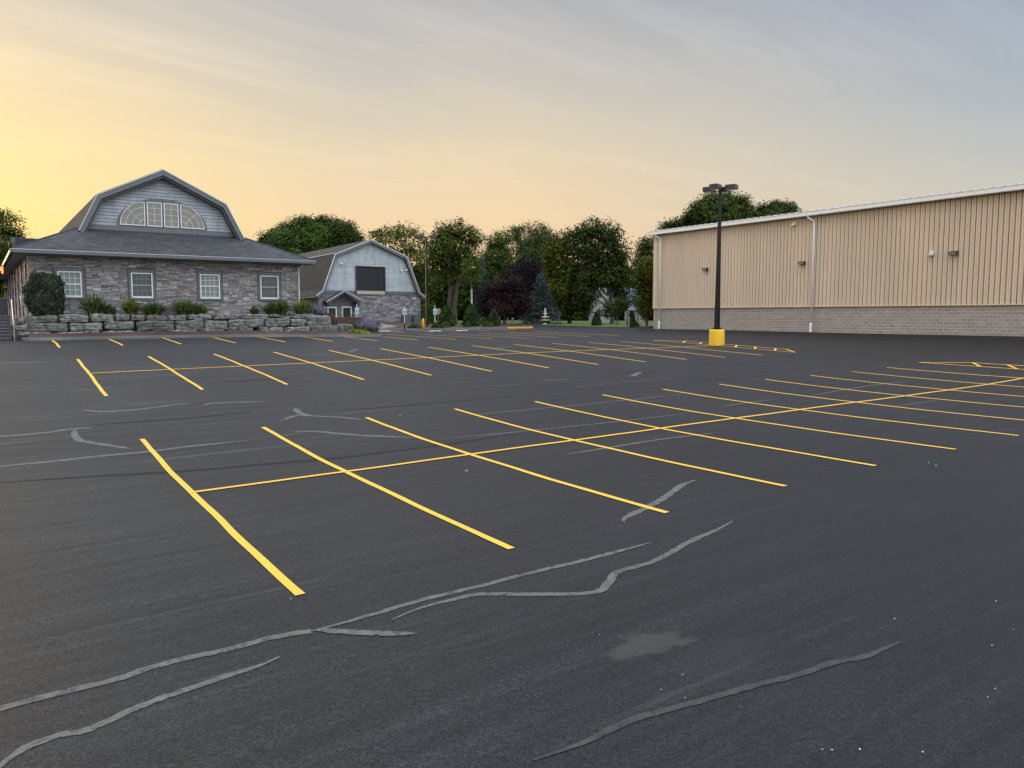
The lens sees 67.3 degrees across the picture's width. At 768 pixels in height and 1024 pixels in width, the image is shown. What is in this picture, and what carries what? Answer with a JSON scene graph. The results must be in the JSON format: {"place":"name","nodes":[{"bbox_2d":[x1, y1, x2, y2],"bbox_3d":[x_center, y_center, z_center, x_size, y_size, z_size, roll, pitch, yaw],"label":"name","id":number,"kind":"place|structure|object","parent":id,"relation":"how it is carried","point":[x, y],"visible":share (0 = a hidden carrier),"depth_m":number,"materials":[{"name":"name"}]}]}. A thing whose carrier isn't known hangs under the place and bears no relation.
{"place":"outdoors","nodes":[
{"label":"outdoors","id":0,"kind":"place"},
{"bbox_2d":[75,290,108,317],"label":"ornamental grass","id":1,"kind":"object","parent":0,"point":[95,306],"depth_m":44.34,"materials":[{"name":"plant"}]},
{"bbox_2d":[139,299,170,314],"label":"ornamental grass","id":2,"kind":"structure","parent":0,"point":[153,309],"depth_m":46.01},
{"bbox_2d":[168,296,208,314],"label":"ornamental grass","id":3,"kind":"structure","parent":0,"point":[185,307],"depth_m":46.99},
{"bbox_2d":[28,317,363,331],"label":"raised soil","id":4,"kind":"structure","parent":0,"point":[345,320],"depth_m":50.34,"materials":[{"name":"soil"}]},
{"bbox_2d":[22,270,65,316],"bbox_3d":[-26.313,-5.058,43.282,2.131,2.743,1.860,-3,6,-33],"label":"round bush","id":5,"kind":"object","parent":4,"relation":"on","point":[44,291],"visible":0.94,"depth_m":42.79,"materials":[{"name":"green plant"}]},
{"bbox_2d":[102,304,118,314],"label":"ornamental grass","id":6,"kind":"object","parent":4,"relation":"on","point":[107,310],"depth_m":44.87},
{"bbox_2d":[118,296,145,317],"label":"ornamental grass","id":7,"kind":"object","parent":4,"relation":"on","point":[130,307],"depth_m":45.43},
{"bbox_2d":[247,305,259,313],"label":"ornamental grass","id":8,"kind":"object","parent":4,"relation":"on","point":[253,310],"depth_m":49.47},
{"bbox_2d":[259,301,282,314],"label":"ornamental grass","id":9,"kind":"object","parent":4,"relation":"on","point":[269,308],"depth_m":49.90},
{"bbox_2d":[273,296,292,315],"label":"ornamental grass","id":10,"kind":"object","parent":4,"relation":"on","point":[284,309],"depth_m":50.37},
{"bbox_2d":[290,298,313,314],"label":"ornamental grass","id":11,"kind":"object","parent":4,"relation":"on","point":[301,308],"depth_m":51.05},
{"bbox_2d":[306,304,326,314],"bbox_3d":[-13.387,-4.947,52.083,1.815,1.072,1.826,0,5,-3],"label":"russian sage","id":12,"kind":"object","parent":4,"relation":"on","point":[315,310],"visible":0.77,"depth_m":51.66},
{"bbox_2d":[320,312,337,323],"bbox_3d":[-12.547,-4.457,51.965,1.523,0.816,1.159,-3,6,-33],"label":"copper shrub","id":13,"kind":"object","parent":4,"relation":"on","point":[332,315],"visible":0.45,"depth_m":51.92,"materials":[{"name":"brown plant"}]},
{"bbox_2d":[192,303,212,314],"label":"ornamental grass","id":14,"kind":"object","parent":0,"point":[197,310],"depth_m":47.54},
{"bbox_2d":[28,330,377,337],"bbox_3d":[-17.726,-3.093,47.184,20.250,0.452,1.400,-3,6,-33],"label":"gravel strip","id":15,"kind":"object","parent":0,"point":[102,333],"visible":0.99,"depth_m":45.70,"materials":[{"name":"gravel"}]},
{"bbox_2d":[17,331,49,336],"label":"boulder","id":16,"kind":"object","parent":15,"relation":"on","point":[23,334],"visible":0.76,"depth_m":41.84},
{"bbox_2d":[17,324,27,330],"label":"boulder","id":17,"kind":"object","parent":16,"relation":"on","point":[22,328],"visible":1,"depth_m":41.81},
{"bbox_2d":[15,318,24,324],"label":"boulder","id":18,"kind":"object","parent":17,"relation":"on","point":[20,321],"visible":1,"depth_m":42.05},
{"bbox_2d":[28,322,67,331],"bbox_3d":[-25.857,-3.151,42.864,1.901,0.595,1.056,-3,6,-33],"label":"boulder","id":19,"kind":"object","parent":16,"relation":"on","point":[47,327],"visible":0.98,"depth_m":42.51,"materials":[{"name":"stone"}]},
{"bbox_2d":[26,315,57,322],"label":"boulder","id":20,"kind":"object","parent":19,"relation":"on","point":[43,318],"visible":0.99,"depth_m":42.60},
{"bbox_2d":[57,331,82,333],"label":"boulder","id":21,"kind":"object","parent":15,"relation":"on","point":[69,332],"visible":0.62,"depth_m":42.92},
{"bbox_2d":[69,322,102,331],"bbox_3d":[-24.331,-3.246,43.891,1.710,0.548,1.063,-3,6,-33],"label":"boulder","id":22,"kind":"object","parent":21,"relation":"on","point":[78,327],"visible":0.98,"depth_m":43.50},
{"bbox_2d":[58,314,88,322],"bbox_3d":[-24.942,-3.719,43.772,1.557,0.554,0.969,-3,6,-33],"label":"boulder","id":23,"kind":"object","parent":22,"relation":"on","point":[72,318],"visible":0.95,"depth_m":43.42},
{"bbox_2d":[90,313,113,321],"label":"boulder","id":24,"kind":"object","parent":22,"relation":"on","point":[96,317],"visible":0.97,"depth_m":44.16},
{"bbox_2d":[104,330,133,332],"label":"boulder","id":25,"kind":"object","parent":15,"relation":"on","point":[105,331],"visible":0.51,"depth_m":44.39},
{"bbox_2d":[104,321,133,330],"bbox_3d":[-22.898,-3.397,44.824,1.605,0.571,1.068,-3,6,-33],"label":"boulder","id":26,"kind":"object","parent":25,"relation":"on","point":[118,325],"visible":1,"depth_m":44.41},
{"bbox_2d":[114,314,129,320],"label":"boulder","id":27,"kind":"object","parent":26,"relation":"on","point":[124,317],"visible":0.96,"depth_m":44.80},
{"bbox_2d":[168,329,188,331],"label":"boulder","id":28,"kind":"object","parent":15,"relation":"on","point":[174,330],"visible":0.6,"depth_m":46.00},
{"bbox_2d":[136,320,173,331],"bbox_3d":[-21.307,-3.454,45.882,2.090,0.718,1.077,-3,6,-33],"label":"boulder","id":29,"kind":"object","parent":28,"relation":"on","point":[154,325],"visible":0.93,"depth_m":45.48,"materials":[{"name":"stone"}]},
{"bbox_2d":[130,314,144,320],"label":"boulder","id":30,"kind":"object","parent":29,"relation":"on","point":[139,317],"visible":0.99,"depth_m":45.26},
{"bbox_2d":[145,315,167,320],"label":"boulder","id":31,"kind":"object","parent":29,"relation":"on","point":[156,317],"visible":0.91,"depth_m":45.77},
{"bbox_2d":[174,319,203,330],"bbox_3d":[-19.739,-3.596,46.893,1.638,0.789,1.126,-3,6,-33],"label":"boulder","id":32,"kind":"object","parent":28,"relation":"on","point":[194,325],"visible":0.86,"depth_m":46.50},
{"bbox_2d":[166,314,185,320],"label":"boulder","id":33,"kind":"object","parent":32,"relation":"on","point":[177,317],"visible":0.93,"depth_m":46.45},
{"bbox_2d":[199,328,223,330],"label":"boulder","id":34,"kind":"object","parent":15,"relation":"on","point":[205,329],"visible":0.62,"depth_m":46.99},
{"bbox_2d":[203,320,226,329],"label":"boulder","id":35,"kind":"object","parent":34,"relation":"on","point":[216,324],"visible":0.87,"depth_m":47.36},
{"bbox_2d":[186,314,211,319],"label":"boulder","id":36,"kind":"object","parent":35,"relation":"on","point":[200,316],"visible":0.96,"depth_m":47.12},
{"bbox_2d":[227,326,252,330],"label":"boulder","id":37,"kind":"object","parent":15,"relation":"on","point":[242,328],"visible":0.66,"depth_m":47.92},
{"bbox_2d":[227,318,263,327],"bbox_3d":[-16.919,-3.849,48.761,2.268,0.635,1.084,-3,6,-33],"label":"boulder","id":38,"kind":"object","parent":37,"relation":"on","point":[254,323],"visible":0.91,"depth_m":48.39,"materials":[{"name":"stone"}]},
{"bbox_2d":[211,314,238,319],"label":"boulder","id":39,"kind":"object","parent":38,"relation":"on","point":[224,316],"visible":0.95,"depth_m":47.96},
{"bbox_2d":[239,314,267,318],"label":"boulder","id":40,"kind":"object","parent":38,"relation":"on","point":[253,316],"visible":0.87,"depth_m":48.92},
{"bbox_2d":[256,327,282,330],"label":"boulder","id":41,"kind":"object","parent":15,"relation":"on","point":[270,329],"visible":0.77,"depth_m":49.03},
{"bbox_2d":[263,317,289,326],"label":"boulder","id":42,"kind":"object","parent":41,"relation":"on","point":[276,322],"visible":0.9,"depth_m":49.41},
{"bbox_2d":[282,326,309,330],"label":"boulder","id":43,"kind":"object","parent":15,"relation":"on","point":[301,328],"visible":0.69,"depth_m":49.97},
{"bbox_2d":[289,319,305,326],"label":"boulder","id":44,"kind":"object","parent":43,"relation":"on","point":[296,322],"visible":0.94,"depth_m":50.20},
{"bbox_2d":[289,313,313,318],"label":"boulder","id":45,"kind":"object","parent":44,"relation":"on","point":[295,316],"visible":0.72,"depth_m":50.53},
{"bbox_2d":[310,325,337,331],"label":"boulder","id":46,"kind":"object","parent":15,"relation":"on","point":[314,328],"visible":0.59,"depth_m":50.91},
{"bbox_2d":[305,315,331,326],"bbox_3d":[-13.012,-4.185,51.339,1.796,0.869,1.098,-3,6,-33],"label":"boulder","id":47,"kind":"object","parent":46,"relation":"on","point":[319,320],"visible":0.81,"depth_m":50.93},
{"bbox_2d":[336,324,352,330],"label":"boulder","id":48,"kind":"object","parent":15,"relation":"on","point":[344,327],"visible":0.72,"depth_m":51.74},
{"bbox_2d":[347,329,369,333],"bbox_3d":[-10.433,-3.513,52.123,2.016,0.538,1.502,-3,6,-33],"label":"golden shrub","id":49,"kind":"object","parent":15,"relation":"on","point":[361,331],"visible":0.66,"depth_m":51.84,"materials":[{"name":"yellow plant"}]},
{"bbox_2d":[353,316,382,331],"bbox_3d":[-10.002,-4.041,53.213,2.213,1.344,2.226,-3,6,-33],"label":"russian sage","id":50,"kind":"object","parent":15,"relation":"on","point":[366,324],"visible":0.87,"depth_m":52.62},
{"bbox_2d":[379,323,397,328],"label":"side walk","id":51,"kind":"structure","parent":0,"point":[385,326],"depth_m":75.91,"materials":[{"name":"concrete"}]},
{"bbox_2d":[381,322,528,328],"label":"planting bed","id":52,"kind":"object","parent":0,"point":[407,324],"visible":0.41,"depth_m":82.85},
{"bbox_2d":[407,324,421,327],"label":"mound","id":53,"kind":"object","parent":52,"relation":"on","point":[414,326],"visible":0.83,"depth_m":71.45,"materials":[{"name":"green plant"}]},
{"bbox_2d":[411,315,420,321],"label":"condenser unit","id":54,"kind":"object","parent":52,"relation":"on","point":[415,318],"visible":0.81,"depth_m":99.96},
{"bbox_2d":[416,235,435,326],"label":"lot light pole","id":55,"kind":"object","parent":52,"relation":"on","point":[426,289],"visible":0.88,"depth_m":77.32,"materials":[{"name":"black metal"}]},
{"bbox_2d":[418,305,436,323],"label":"hedge","id":56,"kind":"object","parent":52,"relation":"on","point":[431,320],"visible":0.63,"depth_m":89.45,"materials":[{"name":"green plant"}]},
{"bbox_2d":[437,304,456,325],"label":"clipped cone","id":57,"kind":"object","parent":52,"relation":"on","point":[447,314],"visible":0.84,"depth_m":79.23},
{"bbox_2d":[460,303,481,325],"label":"clipped cone","id":58,"kind":"object","parent":52,"relation":"on","point":[471,317],"visible":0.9,"depth_m":80.23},
{"bbox_2d":[459,252,484,303],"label":"birch tree","id":59,"kind":"object","parent":52,"relation":"on","point":[469,270],"visible":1,"depth_m":95.30,"materials":[{"name":"green plant"}]},
{"bbox_2d":[482,321,493,326],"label":"mound","id":60,"kind":"object","parent":52,"relation":"on","point":[488,324],"visible":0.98,"depth_m":78.48,"materials":[{"name":"green plant"}]},
{"bbox_2d":[486,309,501,325],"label":"clipped cone","id":61,"kind":"object","parent":52,"relation":"on","point":[493,318],"visible":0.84,"depth_m":82.30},
{"bbox_2d":[473,270,537,324],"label":"purple maple","id":62,"kind":"object","parent":52,"relation":"on","point":[507,305],"visible":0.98,"depth_m":86.67,"materials":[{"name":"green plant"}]},
{"bbox_2d":[0,324,1023,767],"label":"parking lot","id":63,"kind":"structure","parent":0,"point":[610,536],"depth_m":9.74,"materials":[{"name":"asphalt"}]},
{"bbox_2d":[0,316,11,340],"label":"entrance steps","id":64,"kind":"structure","parent":63,"relation":"on","point":[5,330],"depth_m":41.55,"materials":[{"name":"concrete"}]},
{"bbox_2d":[0,298,7,315],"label":"air conditioner","id":65,"kind":"object","parent":64,"relation":"on","point":[3,308],"visible":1,"depth_m":45.06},
{"bbox_2d":[11,299,14,340],"bbox_3d":[-27.374,-3.528,42.196,0.060,2.272,2.965,-3,6,-33],"label":"handrail","id":66,"kind":"object","parent":63,"relation":"on","point":[13,318],"visible":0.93,"depth_m":41.51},
{"bbox_2d":[22,334,381,340],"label":"planter kerb","id":67,"kind":"structure","parent":63,"relation":"on","point":[190,336],"depth_m":45.52,"materials":[{"name":"concrete"}]},
{"bbox_2d":[403,304,406,329],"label":"access sign","id":68,"kind":"object","parent":63,"relation":"on","point":[404,311],"visible":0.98,"depth_m":67.70,"materials":[{"name":"white metal"}]},
{"bbox_2d":[379,327,507,329],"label":"kerb","id":69,"kind":"structure","parent":63,"relation":"on","point":[445,328],"depth_m":70.54,"materials":[{"name":"concrete"}]},
{"bbox_2d":[702,183,737,344],"bbox_3d":[12.410,-7.064,46.229,1.794,9.500,1.794,-1,5,-7],"label":"lot light pole","id":70,"kind":"object","parent":63,"relation":"on","point":[716,334],"visible":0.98,"depth_m":46.17,"materials":[{"name":"black metal"}]},
{"bbox_2d":[0,0,1023,304],"label":"sky","id":71,"kind":"structure","parent":0,"point":[489,114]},
{"bbox_2d":[421,320,652,326],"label":"lawn","id":72,"kind":"structure","parent":0,"point":[588,323],"depth_m":95.54,"materials":[{"name":"plant"}]},
{"bbox_2d":[252,212,332,254],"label":"round tree","id":73,"kind":"object","parent":72,"relation":"on","point":[297,238],"visible":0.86,"depth_m":134.32,"materials":[{"name":"green plant"}]},
{"bbox_2d":[310,212,368,247],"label":"round tree","id":74,"kind":"object","parent":72,"relation":"on","point":[341,233],"visible":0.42,"depth_m":138.72,"materials":[{"name":"green plant"}]},
{"bbox_2d":[297,239,424,321],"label":"gambrel barn","id":75,"kind":"structure","parent":72,"relation":"on","point":[371,278],"depth_m":97.76,"materials":[{"name":"wood"}]},
{"bbox_2d":[323,307,336,316],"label":"door","id":76,"kind":"structure","parent":75,"relation":"in","point":[333,310],"depth_m":95.10,"materials":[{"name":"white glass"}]},
{"bbox_2d":[341,306,351,316],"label":"door","id":77,"kind":"structure","parent":75,"relation":"in","point":[346,311],"depth_m":96.15,"materials":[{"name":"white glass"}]},
{"bbox_2d":[401,315,410,321],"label":"condenser unit","id":78,"kind":"object","parent":75,"relation":"on","point":[407,318],"visible":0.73,"depth_m":99.23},
{"bbox_2d":[364,220,442,314],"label":"airy tree","id":79,"kind":"object","parent":72,"relation":"on","point":[413,252],"visible":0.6,"depth_m":113.99,"materials":[{"name":"green plant"}]},
{"bbox_2d":[419,216,490,321],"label":"tall tree","id":80,"kind":"object","parent":72,"relation":"on","point":[451,247],"visible":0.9,"depth_m":102.06,"materials":[{"name":"green plant"}]},
{"bbox_2d":[472,258,489,319],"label":"blue spruce","id":81,"kind":"object","parent":72,"relation":"on","point":[484,278],"visible":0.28,"depth_m":97.98,"materials":[{"name":"grey plant"}]},
{"bbox_2d":[480,226,530,318],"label":"leafy tree","id":82,"kind":"object","parent":72,"relation":"on","point":[498,256],"visible":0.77,"depth_m":119.67,"materials":[{"name":"green plant"}]},
{"bbox_2d":[501,256,549,322],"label":"plum tree","id":83,"kind":"object","parent":72,"relation":"on","point":[526,273],"visible":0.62,"depth_m":102.24,"materials":[{"name":"purple plant"}]},
{"bbox_2d":[504,218,561,305],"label":"spiky tree","id":84,"kind":"object","parent":72,"relation":"on","point":[533,245],"visible":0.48,"depth_m":123.31,"materials":[{"name":"green plant"}]},
{"bbox_2d":[517,273,560,324],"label":"blue spruce","id":85,"kind":"object","parent":72,"relation":"on","point":[540,306],"visible":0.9,"depth_m":93.86,"materials":[{"name":"grey plant"}]},
{"bbox_2d":[541,308,549,323],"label":"fountain","id":86,"kind":"object","parent":72,"relation":"on","point":[544,316],"visible":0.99,"depth_m":92.45,"materials":[{"name":"stone"}]},
{"bbox_2d":[537,226,593,323],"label":"golden maple","id":87,"kind":"object","parent":72,"relation":"on","point":[557,273],"visible":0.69,"depth_m":98.30,"materials":[{"name":"green plant"}]},
{"bbox_2d":[591,311,602,324],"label":"clipped teardrop","id":88,"kind":"object","parent":72,"relation":"on","point":[596,319],"visible":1,"depth_m":87.39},
{"bbox_2d":[564,214,637,323],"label":"round tree","id":89,"kind":"object","parent":72,"relation":"on","point":[612,268],"visible":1,"depth_m":96.19,"materials":[{"name":"green plant"}]},
{"bbox_2d":[599,293,635,324],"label":"tree","id":90,"kind":"object","parent":72,"relation":"on","point":[612,309],"visible":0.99,"depth_m":91.12,"materials":[{"name":"green plant"}]},
{"bbox_2d":[626,310,635,325],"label":"clipped teardrop","id":91,"kind":"object","parent":72,"relation":"on","point":[631,315],"visible":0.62,"depth_m":83.43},
{"bbox_2d":[626,291,639,322],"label":"tree","id":92,"kind":"object","parent":72,"relation":"on","point":[633,300],"visible":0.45,"depth_m":85.34,"materials":[{"name":"green plant"}]},
{"bbox_2d":[630,234,653,321],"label":"shade tree","id":93,"kind":"object","parent":72,"relation":"on","point":[646,248],"visible":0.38,"depth_m":119.92,"materials":[{"name":"green plant"}]},
{"bbox_2d":[652,215,688,242],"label":"tree","id":94,"kind":"object","parent":72,"relation":"on","point":[670,224],"visible":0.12,"depth_m":121.20,"materials":[{"name":"green plant"}]},
{"bbox_2d":[677,186,762,226],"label":"round tree","id":95,"kind":"object","parent":72,"relation":"on","point":[703,210],"visible":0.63,"depth_m":115.40,"materials":[{"name":"green plant"}]},
{"bbox_2d":[754,198,804,216],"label":"tree","id":96,"kind":"object","parent":72,"relation":"on","point":[775,207],"visible":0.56,"depth_m":126.68,"materials":[{"name":"green plant"}]},
{"bbox_2d":[589,287,642,321],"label":"white house","id":97,"kind":"structure","parent":0,"point":[601,299],"depth_m":127.58,"materials":[{"name":"clear wood"}]},
{"bbox_2d":[632,326,652,328],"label":"stone bed","id":98,"kind":"object","parent":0,"point":[648,327],"visible":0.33,"depth_m":72.65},
{"bbox_2d":[630,322,639,326],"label":"mound","id":99,"kind":"object","parent":98,"relation":"on","point":[634,324],"visible":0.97,"depth_m":73.51,"materials":[{"name":"green plant"}]},
{"bbox_2d":[630,254,653,325],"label":"corner tree","id":100,"kind":"object","parent":98,"relation":"on","point":[643,288],"visible":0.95,"depth_m":73.10,"materials":[{"name":"green plant"}]},
{"bbox_3d":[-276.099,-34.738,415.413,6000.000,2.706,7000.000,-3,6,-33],"label":"ground","id":101,"kind":"structure","parent":0,"visible":0},
{"bbox_2d":[0,284,4,298],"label":"side tree","id":102,"kind":"object","parent":101,"relation":"on","point":[1,294],"visible":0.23,"depth_m":90.99,"materials":[{"name":"green plant"}]},
{"bbox_2d":[0,226,10,296],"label":"leafy tree","id":103,"kind":"object","parent":101,"relation":"on","point":[2,256],"visible":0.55,"depth_m":74.33,"materials":[{"name":"green plant"}]},
{"bbox_2d":[0,207,32,263],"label":"oak tree","id":104,"kind":"object","parent":101,"relation":"on","point":[10,231],"visible":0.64,"depth_m":98.10,"materials":[{"name":"green plant"}]},
{"bbox_2d":[0,169,314,331],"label":"stone office","id":105,"kind":"structure","parent":101,"relation":"on","point":[165,237],"depth_m":48.59,"materials":[{"name":"stone"}]},
{"bbox_2d":[20,296,27,316],"bbox_3d":[-28.174,-4.483,44.505,0.420,1.200,0.505,-3,6,-33],"label":"meter box","id":106,"kind":"object","parent":105,"relation":"attached to","point":[21,301],"visible":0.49,"depth_m":44.33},
{"bbox_2d":[54,267,85,298],"bbox_3d":[-25.650,-5.828,44.610,1.600,1.800,0.200,-4,6,-35],"label":"window","id":107,"kind":"structure","parent":105,"relation":"in","point":[74,286],"depth_m":44.71,"materials":[{"name":"white glass"}]},
{"bbox_2d":[128,269,156,299],"bbox_3d":[-22.503,-6.037,46.781,1.590,1.830,0.200,-4,6,-35],"label":"window","id":108,"kind":"structure","parent":105,"relation":"in","point":[141,283],"depth_m":46.80,"materials":[{"name":"white glass"}]},
{"bbox_2d":[117,199,206,230],"bbox_3d":[-22.497,-10.964,49.552,5.400,1.890,0.140,-4,6,-35],"label":"arched window","id":109,"kind":"structure","parent":105,"relation":"in","point":[148,213],"depth_m":49.47,"materials":[{"name":"glass"}]},
{"bbox_2d":[197,271,223,300],"bbox_3d":[-19.253,-6.258,49.023,1.600,1.850,0.200,-4,6,-35],"label":"window","id":110,"kind":"structure","parent":105,"relation":"in","point":[209,283],"depth_m":49.05,"materials":[{"name":"white glass"}]},
{"bbox_2d":[258,272,280,300],"bbox_3d":[-16.144,-6.470,51.166,1.590,1.850,0.200,-4,6,-35],"label":"window","id":111,"kind":"structure","parent":105,"relation":"in","point":[269,287],"depth_m":51.19,"materials":[{"name":"white glass"}]},
{"bbox_2d":[1,265,653,320],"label":"distant wood","id":112,"kind":"object","parent":101,"relation":"on","point":[464,298],"visible":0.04,"depth_m":157.22,"materials":[{"name":"green plant"}]},
{"bbox_2d":[647,183,1023,335],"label":"warehouse","id":113,"kind":"structure","parent":101,"relation":"on","point":[932,264],"depth_m":51.80,"materials":[{"name":"beige metal"}]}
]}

